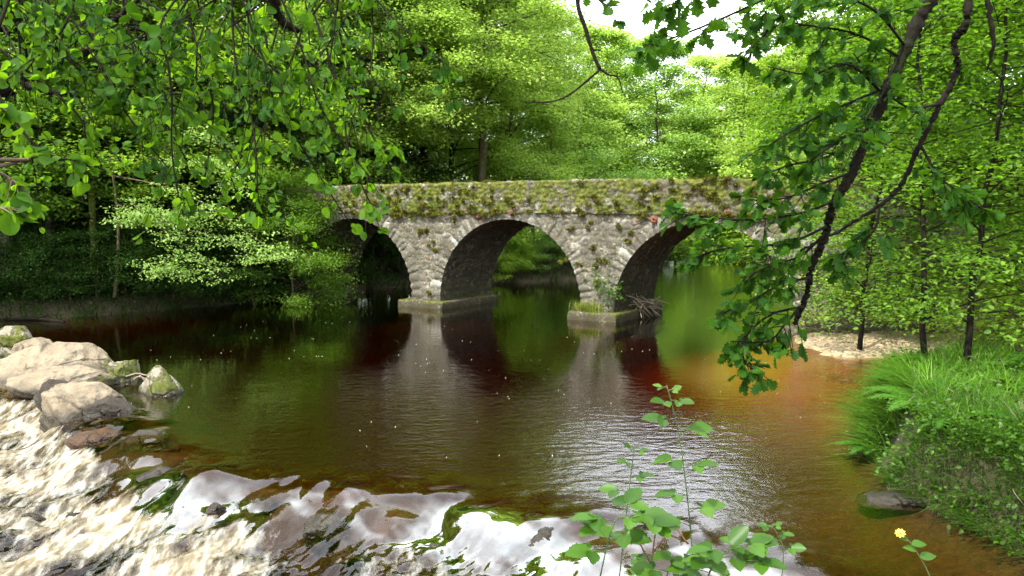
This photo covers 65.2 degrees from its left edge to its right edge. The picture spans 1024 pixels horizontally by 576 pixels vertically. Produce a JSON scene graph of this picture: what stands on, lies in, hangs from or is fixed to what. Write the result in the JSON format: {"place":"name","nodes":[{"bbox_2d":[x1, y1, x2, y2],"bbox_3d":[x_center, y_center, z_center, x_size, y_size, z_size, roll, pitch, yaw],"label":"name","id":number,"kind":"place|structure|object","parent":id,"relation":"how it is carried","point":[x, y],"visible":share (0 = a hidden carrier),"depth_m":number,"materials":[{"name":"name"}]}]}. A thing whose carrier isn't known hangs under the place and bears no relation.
{"place":"outdoors","nodes":[
{"label":"outdoors","id":0,"kind":"place"},
{"bbox_2d":[0,256,1020,575],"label":"water","id":1,"kind":"structure","parent":0,"point":[514,320],"depth_m":17.48,"materials":[{"name":"liquid"}]},
{"bbox_2d":[0,326,33,349],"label":"boulder","id":2,"kind":"object","parent":1,"relation":"in","point":[10,336],"visible":0.47,"depth_m":19.39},
{"bbox_2d":[0,195,1023,575],"bbox_3d":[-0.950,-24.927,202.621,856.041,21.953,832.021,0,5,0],"label":"ground","id":3,"kind":"structure","parent":0,"point":[384,507],"depth_m":11.91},
{"bbox_2d":[0,102,41,235],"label":"hazel bush","id":4,"kind":"object","parent":3,"relation":"on","point":[19,205],"visible":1,"depth_m":1.96,"materials":[{"name":"green plant"}]},
{"bbox_2d":[0,240,67,299],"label":"bush","id":5,"kind":"object","parent":3,"relation":"on","point":[9,259],"visible":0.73,"depth_m":26.04,"materials":[{"name":"green plant"}]},
{"bbox_2d":[0,230,97,298],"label":"bush","id":6,"kind":"object","parent":3,"relation":"on","point":[49,239],"visible":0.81,"depth_m":26.02,"materials":[{"name":"green plant"}]},
{"bbox_2d":[3,197,105,281],"bbox_3d":[-16.833,-1.663,29.634,5.092,3.491,4.869,2,6,21],"label":"bush","id":7,"kind":"object","parent":3,"relation":"on","point":[22,229],"visible":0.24,"depth_m":29.11,"materials":[{"name":"green plant"}]},
{"bbox_2d":[4,365,124,401],"bbox_3d":[-8.701,1.895,15.626,2.135,0.714,1.167,-1,5,-11],"label":"boulder","id":8,"kind":"object","parent":3,"relation":"on","point":[25,387],"visible":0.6,"depth_m":15.33,"materials":[{"name":"stone"}]},
{"bbox_2d":[0,342,135,401],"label":"boulder","id":9,"kind":"object","parent":3,"relation":"on","point":[31,359],"visible":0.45,"depth_m":16.28,"materials":[{"name":"stone"}]},
{"bbox_2d":[0,0,141,282],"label":"deciduous tree","id":10,"kind":"object","parent":3,"relation":"on","point":[55,132],"visible":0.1,"depth_m":27.31,"materials":[{"name":"green plant"}]},
{"bbox_2d":[9,242,132,302],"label":"bush","id":11,"kind":"object","parent":3,"relation":"on","point":[64,262],"visible":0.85,"depth_m":26.55,"materials":[{"name":"green plant"}]},
{"bbox_2d":[38,381,127,437],"bbox_3d":[-7.353,2.137,13.699,1.129,0.994,1.205,0,5,4],"label":"boulder","id":12,"kind":"object","parent":3,"relation":"on","point":[62,403],"visible":0.62,"depth_m":13.28,"materials":[{"name":"stone"}]},
{"bbox_2d":[19,224,164,299],"bbox_3d":[-13.983,-0.771,26.974,3.844,2.756,4.020,1,5,10],"label":"bush","id":13,"kind":"object","parent":3,"relation":"on","point":[93,234],"visible":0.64,"depth_m":26.90,"materials":[{"name":"green plant"}]},
{"bbox_2d":[64,427,128,452],"bbox_3d":[-6.442,2.365,12.349,0.863,0.376,0.585,0,5,0],"label":"rock","id":14,"kind":"object","parent":3,"relation":"on","point":[86,438],"visible":0.84,"depth_m":12.18,"materials":[{"name":"stone"}]},
{"bbox_2d":[25,196,177,277],"bbox_3d":[-15.570,-1.783,30.188,5.126,3.674,5.360,3,6,26],"label":"bush","id":15,"kind":"object","parent":3,"relation":"on","point":[104,203],"visible":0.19,"depth_m":30.12,"materials":[{"name":"green plant"}]},
{"bbox_2d":[0,0,208,270],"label":"deciduous tree","id":16,"kind":"object","parent":3,"relation":"on","point":[79,11],"visible":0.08,"depth_m":27.95,"materials":[{"name":"green plant"}]},
{"bbox_2d":[30,112,191,275],"bbox_3d":[-15.908,-3.852,31.296,7.522,7.320,7.196,-3,6,-26],"label":"understorey tree","id":17,"kind":"object","parent":3,"relation":"on","point":[85,208],"visible":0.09,"depth_m":29.83,"materials":[{"name":"green plant"}]},
{"bbox_2d":[82,397,140,427],"bbox_3d":[-6.835,2.100,13.555,0.989,0.495,0.671,0,5,0],"label":"rock","id":18,"kind":"object","parent":3,"relation":"on","point":[108,406],"visible":0.83,"depth_m":13.32,"materials":[{"name":"stone"}]},
{"bbox_2d":[0,0,242,278],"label":"deciduous tree","id":19,"kind":"object","parent":3,"relation":"on","point":[91,202],"visible":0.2,"depth_m":27.28,"materials":[{"name":"green plant"}]},
{"bbox_2d":[0,0,243,211],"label":"deciduous tree","id":20,"kind":"object","parent":3,"relation":"on","point":[107,173],"visible":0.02,"depth_m":29.57,"materials":[{"name":"green plant"}]},
{"bbox_2d":[106,359,141,397],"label":"rock","id":21,"kind":"object","parent":3,"relation":"on","point":[120,370],"visible":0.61,"depth_m":15.99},
{"bbox_2d":[82,223,190,295],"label":"bush","id":22,"kind":"object","parent":3,"relation":"on","point":[130,243],"visible":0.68,"depth_m":27.29,"materials":[{"name":"green plant"}]},
{"bbox_2d":[0,246,274,316],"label":"undergrowth","id":23,"kind":"object","parent":3,"relation":"on","point":[24,291],"visible":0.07,"depth_m":27.55,"materials":[{"name":"green plant"}]},
{"bbox_2d":[93,230,199,292],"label":"bush","id":24,"kind":"object","parent":3,"relation":"on","point":[148,247],"visible":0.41,"depth_m":28.20,"materials":[{"name":"green plant"}]},
{"bbox_2d":[117,429,180,451],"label":"rock","id":25,"kind":"object","parent":3,"relation":"on","point":[140,442],"visible":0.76,"depth_m":12.03,"materials":[{"name":"stone"}]},
{"bbox_2d":[71,125,232,279],"bbox_3d":[-13.782,-3.092,30.642,6.582,6.405,6.297,-3,6,-32],"label":"understorey tree","id":26,"kind":"object","parent":3,"relation":"on","point":[133,182],"visible":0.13,"depth_m":29.65,"materials":[{"name":"green plant"}]},
{"bbox_2d":[138,365,184,419],"bbox_3d":[-6.562,1.944,15.028,0.692,1.045,0.828,-5,7,-42],"label":"rock","id":27,"kind":"object","parent":3,"relation":"on","point":[159,381],"visible":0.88,"depth_m":14.81,"materials":[{"name":"stone"}]},
{"bbox_2d":[136,466,186,490],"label":"rock","id":28,"kind":"object","parent":3,"relation":"on","point":[157,470],"visible":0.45,"depth_m":10.62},
{"bbox_2d":[31,0,306,253],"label":"deciduous tree","id":29,"kind":"object","parent":3,"relation":"on","point":[135,166],"visible":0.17,"depth_m":28.44,"materials":[{"name":"green plant"}]},
{"bbox_2d":[135,233,226,300],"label":"bush","id":30,"kind":"object","parent":3,"relation":"on","point":[172,283],"visible":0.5,"depth_m":28.44,"materials":[{"name":"green plant"}]},
{"bbox_2d":[128,223,244,295],"bbox_3d":[-12.035,-0.996,29.668,4.101,2.940,4.288,-3,6,-26],"label":"bush","id":31,"kind":"object","parent":3,"relation":"on","point":[191,247],"visible":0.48,"depth_m":28.88,"materials":[{"name":"green plant"}]},
{"bbox_2d":[110,118,284,267],"bbox_3d":[-12.151,-3.338,31.499,6.747,6.862,7.052,-1,5,-7],"label":"understorey tree","id":32,"kind":"object","parent":3,"relation":"on","point":[242,202],"visible":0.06,"depth_m":30.37,"materials":[{"name":"green plant"}]},
{"bbox_2d":[92,155,313,296],"bbox_3d":[-9.892,-1.882,24.846,8.279,4.811,3.078,1,5,16],"label":"beech sapling","id":33,"kind":"object","parent":3,"relation":"on","point":[134,218],"visible":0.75,"depth_m":24.77,"materials":[{"name":"green plant"}]},
{"bbox_2d":[178,224,258,292],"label":"bush","id":34,"kind":"object","parent":3,"relation":"on","point":[221,235],"visible":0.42,"depth_m":29.59,"materials":[{"name":"green plant"}]},
{"bbox_2d":[85,0,367,228],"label":"deciduous tree","id":35,"kind":"object","parent":3,"relation":"on","point":[205,134],"visible":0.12,"depth_m":30.35,"materials":[{"name":"green plant"}]},
{"bbox_2d":[0,0,462,246],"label":"alder tree","id":36,"kind":"object","parent":3,"relation":"on","point":[56,51],"visible":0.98,"depth_m":3.33,"materials":[{"name":"green plant"}]},
{"bbox_2d":[157,108,313,267],"bbox_3d":[-10.758,-3.533,31.697,7.522,7.320,7.196,0,5,4],"label":"understorey tree","id":37,"kind":"object","parent":3,"relation":"on","point":[231,118],"visible":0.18,"depth_m":30.50,"materials":[{"name":"green plant"}]},
{"bbox_2d":[189,228,299,297],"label":"bush","id":38,"kind":"object","parent":3,"relation":"on","point":[247,250],"visible":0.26,"depth_m":30.37,"materials":[{"name":"green plant"}]},
{"bbox_2d":[180,223,329,304],"bbox_3d":[-9.865,-0.838,30.759,5.360,3.674,5.126,-4,7,-40],"label":"bush","id":39,"kind":"object","parent":3,"relation":"on","point":[260,276],"visible":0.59,"depth_m":29.96,"materials":[{"name":"green plant"}]},
{"bbox_2d":[103,0,420,265],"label":"deciduous tree","id":40,"kind":"object","parent":3,"relation":"on","point":[238,7],"visible":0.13,"depth_m":31.02,"materials":[{"name":"green plant"}]},
{"bbox_2d":[218,225,313,298],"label":"bush","id":41,"kind":"object","parent":3,"relation":"on","point":[266,286],"visible":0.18,"depth_m":30.54,"materials":[{"name":"green plant"}]},
{"bbox_2d":[251,497,282,514],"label":"rock","id":42,"kind":"object","parent":3,"relation":"on","point":[266,506],"visible":1,"depth_m":9.63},
{"bbox_2d":[202,109,367,270],"bbox_3d":[-9.654,-3.643,32.996,7.196,7.320,7.522,-1,5,-12],"label":"understorey tree","id":43,"kind":"object","parent":3,"relation":"on","point":[281,125],"visible":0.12,"depth_m":32.27,"materials":[{"name":"green plant"}]},
{"bbox_2d":[199,164,371,307],"bbox_3d":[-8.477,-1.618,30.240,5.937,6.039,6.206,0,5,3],"label":"young tree","id":44,"kind":"object","parent":3,"relation":"on","point":[328,259],"visible":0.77,"depth_m":29.87,"materials":[{"name":"green plant"}]},
{"bbox_2d":[194,0,447,195],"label":"deciduous tree","id":45,"kind":"object","parent":3,"relation":"on","point":[387,172],"visible":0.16,"depth_m":33.94,"materials":[{"name":"green plant"}]},
{"bbox_2d":[302,510,353,549],"bbox_3d":[-2.159,2.822,9.341,0.670,0.408,0.493,-4,6,-34],"label":"rock","id":46,"kind":"object","parent":3,"relation":"on","point":[326,530],"visible":0.98,"depth_m":9.18,"materials":[{"name":"stone"}]},
{"bbox_2d":[0,255,676,320],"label":"grass","id":47,"kind":"structure","parent":3,"relation":"on","point":[24,307],"depth_m":27.92,"materials":[{"name":"green plant"}]},
{"bbox_2d":[331,538,367,565],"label":"rock","id":48,"kind":"object","parent":3,"relation":"on","point":[346,549],"visible":0.98,"depth_m":8.82,"materials":[{"name":"stone"}]},
{"bbox_2d":[244,0,469,183],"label":"deciduous tree","id":49,"kind":"object","parent":3,"relation":"on","point":[360,139],"visible":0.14,"depth_m":36.21,"materials":[{"name":"green plant"}]},
{"bbox_2d":[328,145,393,264],"bbox_3d":[-7.176,-3.634,37.238,6.582,6.405,6.297,0,5,-1],"label":"understorey tree","id":50,"kind":"object","parent":3,"relation":"on","point":[371,152],"visible":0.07,"depth_m":36.48,"materials":[{"name":"green plant"}]},
{"bbox_2d":[343,229,406,290],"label":"bush","id":51,"kind":"object","parent":3,"relation":"on","point":[375,244],"visible":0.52,"depth_m":35.72,"materials":[{"name":"green plant"}]},
{"bbox_2d":[274,0,512,274],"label":"deciduous tree","id":52,"kind":"object","parent":3,"relation":"on","point":[420,112],"visible":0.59,"depth_m":34.70,"materials":[{"name":"green plant"}]},
{"bbox_2d":[277,0,525,272],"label":"deciduous tree","id":53,"kind":"object","parent":3,"relation":"on","point":[449,17],"visible":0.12,"depth_m":36.65,"materials":[{"name":"green plant"}]},
{"bbox_2d":[364,129,449,250],"bbox_3d":[-5.714,-4.423,39.961,7.196,7.320,7.522,-2,5,-19],"label":"understorey tree","id":54,"kind":"object","parent":3,"relation":"on","point":[413,156],"visible":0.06,"depth_m":39.55,"materials":[{"name":"green plant"}]},
{"bbox_2d":[330,2,501,181],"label":"deciduous tree","id":55,"kind":"object","parent":3,"relation":"on","point":[469,144],"visible":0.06,"depth_m":46.62,"materials":[{"name":"green plant"}]},
{"bbox_2d":[371,127,469,249],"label":"understorey tree","id":56,"kind":"object","parent":3,"relation":"on","point":[438,177],"visible":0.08,"depth_m":40.35,"materials":[{"name":"green plant"}]},
{"bbox_2d":[416,543,457,575],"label":"rock","id":57,"kind":"object","parent":3,"relation":"on","point":[430,559],"visible":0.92,"depth_m":8.52,"materials":[{"name":"stone"}]},
{"bbox_2d":[340,0,558,181],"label":"deciduous tree","id":58,"kind":"object","parent":3,"relation":"on","point":[424,154],"visible":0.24,"depth_m":39.15,"materials":[{"name":"green plant"}]},
{"bbox_2d":[326,0,587,183],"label":"deciduous tree","id":59,"kind":"object","parent":3,"relation":"on","point":[494,155],"visible":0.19,"depth_m":41.72,"materials":[{"name":"green plant"}]},
{"bbox_2d":[407,1,536,180],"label":"deciduous tree","id":60,"kind":"object","parent":3,"relation":"on","point":[493,130],"visible":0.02,"depth_m":51.74,"materials":[{"name":"green plant"}]},
{"bbox_2d":[353,0,601,181],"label":"deciduous tree","id":61,"kind":"object","parent":3,"relation":"on","point":[511,46],"visible":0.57,"depth_m":39.23,"materials":[{"name":"green plant"}]},
{"bbox_2d":[413,0,571,181],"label":"deciduous tree","id":62,"kind":"object","parent":3,"relation":"on","point":[530,123],"visible":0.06,"depth_m":52.94,"materials":[{"name":"green plant"}]},
{"bbox_2d":[490,530,523,549],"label":"rock","id":63,"kind":"object","parent":3,"relation":"on","point":[506,539],"visible":0.96,"depth_m":8.53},
{"bbox_2d":[430,1,602,181],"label":"deciduous tree","id":64,"kind":"object","parent":3,"relation":"on","point":[557,85],"visible":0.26,"depth_m":47.67,"materials":[{"name":"green plant"}]},
{"bbox_2d":[501,226,540,269],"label":"bush","id":65,"kind":"object","parent":3,"relation":"on","point":[522,251],"visible":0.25,"depth_m":40.36,"materials":[{"name":"green plant"}]},
{"bbox_2d":[498,236,544,272],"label":"bush","id":66,"kind":"object","parent":3,"relation":"on","point":[519,249],"visible":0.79,"depth_m":40.25,"materials":[{"name":"green plant"}]},
{"bbox_2d":[519,232,567,274],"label":"bush","id":67,"kind":"object","parent":3,"relation":"on","point":[544,254],"visible":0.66,"depth_m":40.96,"materials":[{"name":"green plant"}]},
{"bbox_2d":[520,525,568,559],"bbox_3d":[0.332,2.702,8.502,0.574,0.287,0.400,-4,6,-34],"label":"rock","id":68,"kind":"object","parent":3,"relation":"on","point":[546,542],"visible":1,"depth_m":8.39,"materials":[{"name":"stone"}]},
{"bbox_2d":[477,0,649,237],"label":"distant tree","id":69,"kind":"object","parent":3,"relation":"on","point":[577,77],"visible":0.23,"depth_m":54.30,"materials":[{"name":"green plant"}]},
{"bbox_2d":[522,139,632,231],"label":"bush","id":70,"kind":"object","parent":3,"relation":"on","point":[591,157],"visible":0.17,"depth_m":50.49,"materials":[{"name":"green plant"}]},
{"bbox_2d":[497,20,664,178],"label":"distant tree","id":71,"kind":"object","parent":3,"relation":"on","point":[600,34],"visible":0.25,"depth_m":59.74,"materials":[{"name":"green plant"}]},
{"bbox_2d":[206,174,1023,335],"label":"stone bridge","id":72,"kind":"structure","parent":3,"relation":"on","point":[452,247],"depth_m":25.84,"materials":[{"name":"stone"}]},
{"bbox_2d":[628,293,667,317],"bbox_3d":[4.370,0.601,26.190,1.200,0.843,1.320,4,6,35],"label":"driftwood","id":73,"kind":"object","parent":72,"relation":"on","point":[640,303],"visible":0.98,"depth_m":26.11,"materials":[{"name":"grey wood"}]},
{"bbox_2d":[548,29,695,178],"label":"distant tree","id":74,"kind":"object","parent":3,"relation":"on","point":[638,44],"visible":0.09,"depth_m":67.68,"materials":[{"name":"green plant"}]},
{"bbox_2d":[565,488,681,575],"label":"bramble cane","id":75,"kind":"object","parent":3,"relation":"on","point":[658,521],"visible":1,"depth_m":2.04,"materials":[{"name":"green plant"}]},
{"bbox_2d":[595,443,658,575],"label":"bramble cane","id":76,"kind":"object","parent":3,"relation":"on","point":[609,489],"visible":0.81,"depth_m":2.21,"materials":[{"name":"green plant"}]},
{"bbox_2d":[590,139,690,178],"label":"bush","id":77,"kind":"object","parent":3,"relation":"on","point":[658,160],"visible":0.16,"depth_m":59.58,"materials":[{"name":"green plant"}]},
{"bbox_2d":[579,29,747,178],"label":"distant tree","id":78,"kind":"object","parent":3,"relation":"on","point":[659,83],"visible":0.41,"depth_m":61.52,"materials":[{"name":"green plant"}]},
{"bbox_2d":[629,549,711,575],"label":"bramble cane","id":79,"kind":"object","parent":3,"relation":"on","point":[642,568],"visible":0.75,"depth_m":2.06,"materials":[{"name":"green plant"}]},
{"bbox_2d":[641,383,724,553],"bbox_3d":[0.460,0.807,2.181,0.221,1.101,0.153,2,5,18],"label":"bramble cane","id":80,"kind":"object","parent":3,"relation":"on","point":[710,506],"visible":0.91,"depth_m":2.15,"materials":[{"name":"green plant"}]},
{"bbox_2d":[633,50,763,176],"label":"distant tree","id":81,"kind":"object","parent":3,"relation":"on","point":[699,61],"visible":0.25,"depth_m":69.98,"materials":[{"name":"green plant"}]},
{"bbox_2d":[666,525,787,575],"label":"bramble cane","id":82,"kind":"object","parent":3,"relation":"on","point":[759,543],"visible":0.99,"depth_m":1.97,"materials":[{"name":"green plant"}]},
{"bbox_2d":[662,52,800,258],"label":"distant tree","id":83,"kind":"object","parent":3,"relation":"on","point":[724,99],"visible":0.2,"depth_m":60.52,"materials":[{"name":"green plant"}]},
{"bbox_2d":[703,176,770,264],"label":"bush","id":84,"kind":"object","parent":3,"relation":"on","point":[744,236],"visible":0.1,"depth_m":55.09,"materials":[{"name":"green plant"}]},
{"bbox_2d":[520,0,1004,395],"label":"oak tree","id":85,"kind":"object","parent":3,"relation":"on","point":[813,79],"visible":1,"depth_m":4.09,"materials":[{"name":"green plant"}]},
{"bbox_2d":[689,51,835,241],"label":"distant tree","id":86,"kind":"object","parent":3,"relation":"on","point":[735,173],"visible":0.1,"depth_m":58.01,"materials":[{"name":"green plant"}]},
{"bbox_2d":[757,521,805,575],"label":"bramble cane","id":87,"kind":"object","parent":3,"relation":"on","point":[796,547],"visible":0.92,"depth_m":2.37,"materials":[{"name":"green plant"}]},
{"bbox_2d":[765,246,887,329],"bbox_3d":[8.926,-0.245,21.995,3.632,3.034,3.970,0,5,-5],"label":"bush","id":88,"kind":"object","parent":3,"relation":"on","point":[821,318],"visible":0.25,"depth_m":21.04,"materials":[{"name":"green plant"}]},
{"bbox_2d":[709,0,975,240],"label":"deciduous tree","id":89,"kind":"object","parent":3,"relation":"on","point":[765,97],"visible":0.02,"depth_m":32.25,"materials":[{"name":"green plant"}]},
{"bbox_2d":[724,1,962,177],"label":"deciduous tree","id":90,"kind":"object","parent":3,"relation":"on","point":[779,56],"visible":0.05,"depth_m":39.71,"materials":[{"name":"green plant"}]},
{"bbox_2d":[742,187,946,335],"bbox_3d":[9.799,-0.783,22.025,6.197,4.102,5.529,-3,6,-30],"label":"bush","id":91,"kind":"object","parent":3,"relation":"on","point":[879,312],"visible":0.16,"depth_m":20.38,"materials":[{"name":"green plant"}]},
{"bbox_2d":[700,0,1023,188],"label":"deciduous tree","id":92,"kind":"object","parent":3,"relation":"on","point":[773,96],"visible":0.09,"depth_m":25.13,"materials":[{"name":"green plant"}]},
{"bbox_2d":[731,0,1023,355],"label":"sapling","id":93,"kind":"object","parent":3,"relation":"on","point":[922,326],"visible":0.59,"depth_m":12.51,"materials":[{"name":"green plant"}]},
{"bbox_2d":[743,0,1023,349],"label":"sapling","id":94,"kind":"object","parent":3,"relation":"on","point":[862,315],"visible":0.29,"depth_m":18.53,"materials":[{"name":"green plant"}]},
{"bbox_2d":[855,490,926,510],"bbox_3d":[4.501,2.470,9.380,0.950,0.150,0.594,0,5,0],"label":"rock","id":95,"kind":"object","parent":3,"relation":"on","point":[877,499],"visible":0.75,"depth_m":9.22,"materials":[{"name":"stone"}]},
{"bbox_2d":[775,0,1023,367],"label":"sapling","id":96,"kind":"object","parent":3,"relation":"on","point":[973,276],"visible":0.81,"depth_m":11.54,"materials":[{"name":"green plant"}]},
{"bbox_2d":[775,0,1023,256],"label":"deciduous tree","id":97,"kind":"object","parent":3,"relation":"on","point":[955,127],"visible":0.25,"depth_m":16.14,"materials":[{"name":"green plant"}]},
{"bbox_2d":[860,379,945,416],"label":"fern","id":98,"kind":"object","parent":3,"relation":"on","point":[905,397],"visible":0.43,"depth_m":10.37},
{"bbox_2d":[826,210,1000,333],"bbox_3d":[10.966,-0.544,21.070,4.540,3.792,4.962,5,7,44],"label":"bush","id":99,"kind":"object","parent":3,"relation":"on","point":[904,249],"visible":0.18,"depth_m":20.14,"materials":[{"name":"green plant"}]},
{"bbox_2d":[895,528,935,575],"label":"yellow flower","id":100,"kind":"object","parent":3,"relation":"on","point":[927,556],"visible":1,"depth_m":2.38,"materials":[{"name":"green plant"}]},
{"bbox_2d":[809,332,1023,459],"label":"grass","id":101,"kind":"structure","parent":3,"relation":"on","point":[953,359],"depth_m":11.39,"materials":[{"name":"plant"}]},
{"bbox_2d":[823,336,1023,567],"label":"grass","id":102,"kind":"structure","parent":3,"relation":"on","point":[974,401],"depth_m":9.14,"materials":[{"name":"plant"}]},
{"bbox_2d":[835,0,1023,326],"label":"deciduous tree","id":103,"kind":"object","parent":3,"relation":"on","point":[940,69],"visible":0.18,"depth_m":18.30,"materials":[{"name":"green plant"}]},
{"bbox_2d":[845,345,1023,555],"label":"ground cover","id":104,"kind":"object","parent":3,"relation":"on","point":[1006,465],"visible":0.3,"depth_m":9.12,"materials":[{"name":"green plant"}]},
{"bbox_2d":[845,0,1023,311],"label":"sapling","id":105,"kind":"object","parent":3,"relation":"on","point":[1013,39],"visible":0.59,"depth_m":12.18,"materials":[{"name":"green plant"}]},
{"bbox_2d":[900,255,1023,357],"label":"bush","id":106,"kind":"object","parent":3,"relation":"on","point":[992,294],"visible":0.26,"depth_m":17.64,"materials":[{"name":"green plant"}]},
{"bbox_2d":[902,140,1023,342],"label":"bush","id":107,"kind":"object","parent":3,"relation":"on","point":[1009,300],"visible":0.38,"depth_m":14.26,"materials":[{"name":"green plant"}]},
{"bbox_2d":[11,0,1014,174],"label":"sky","id":108,"kind":"structure","parent":0,"point":[628,11],"materials":[{"name":"white"}]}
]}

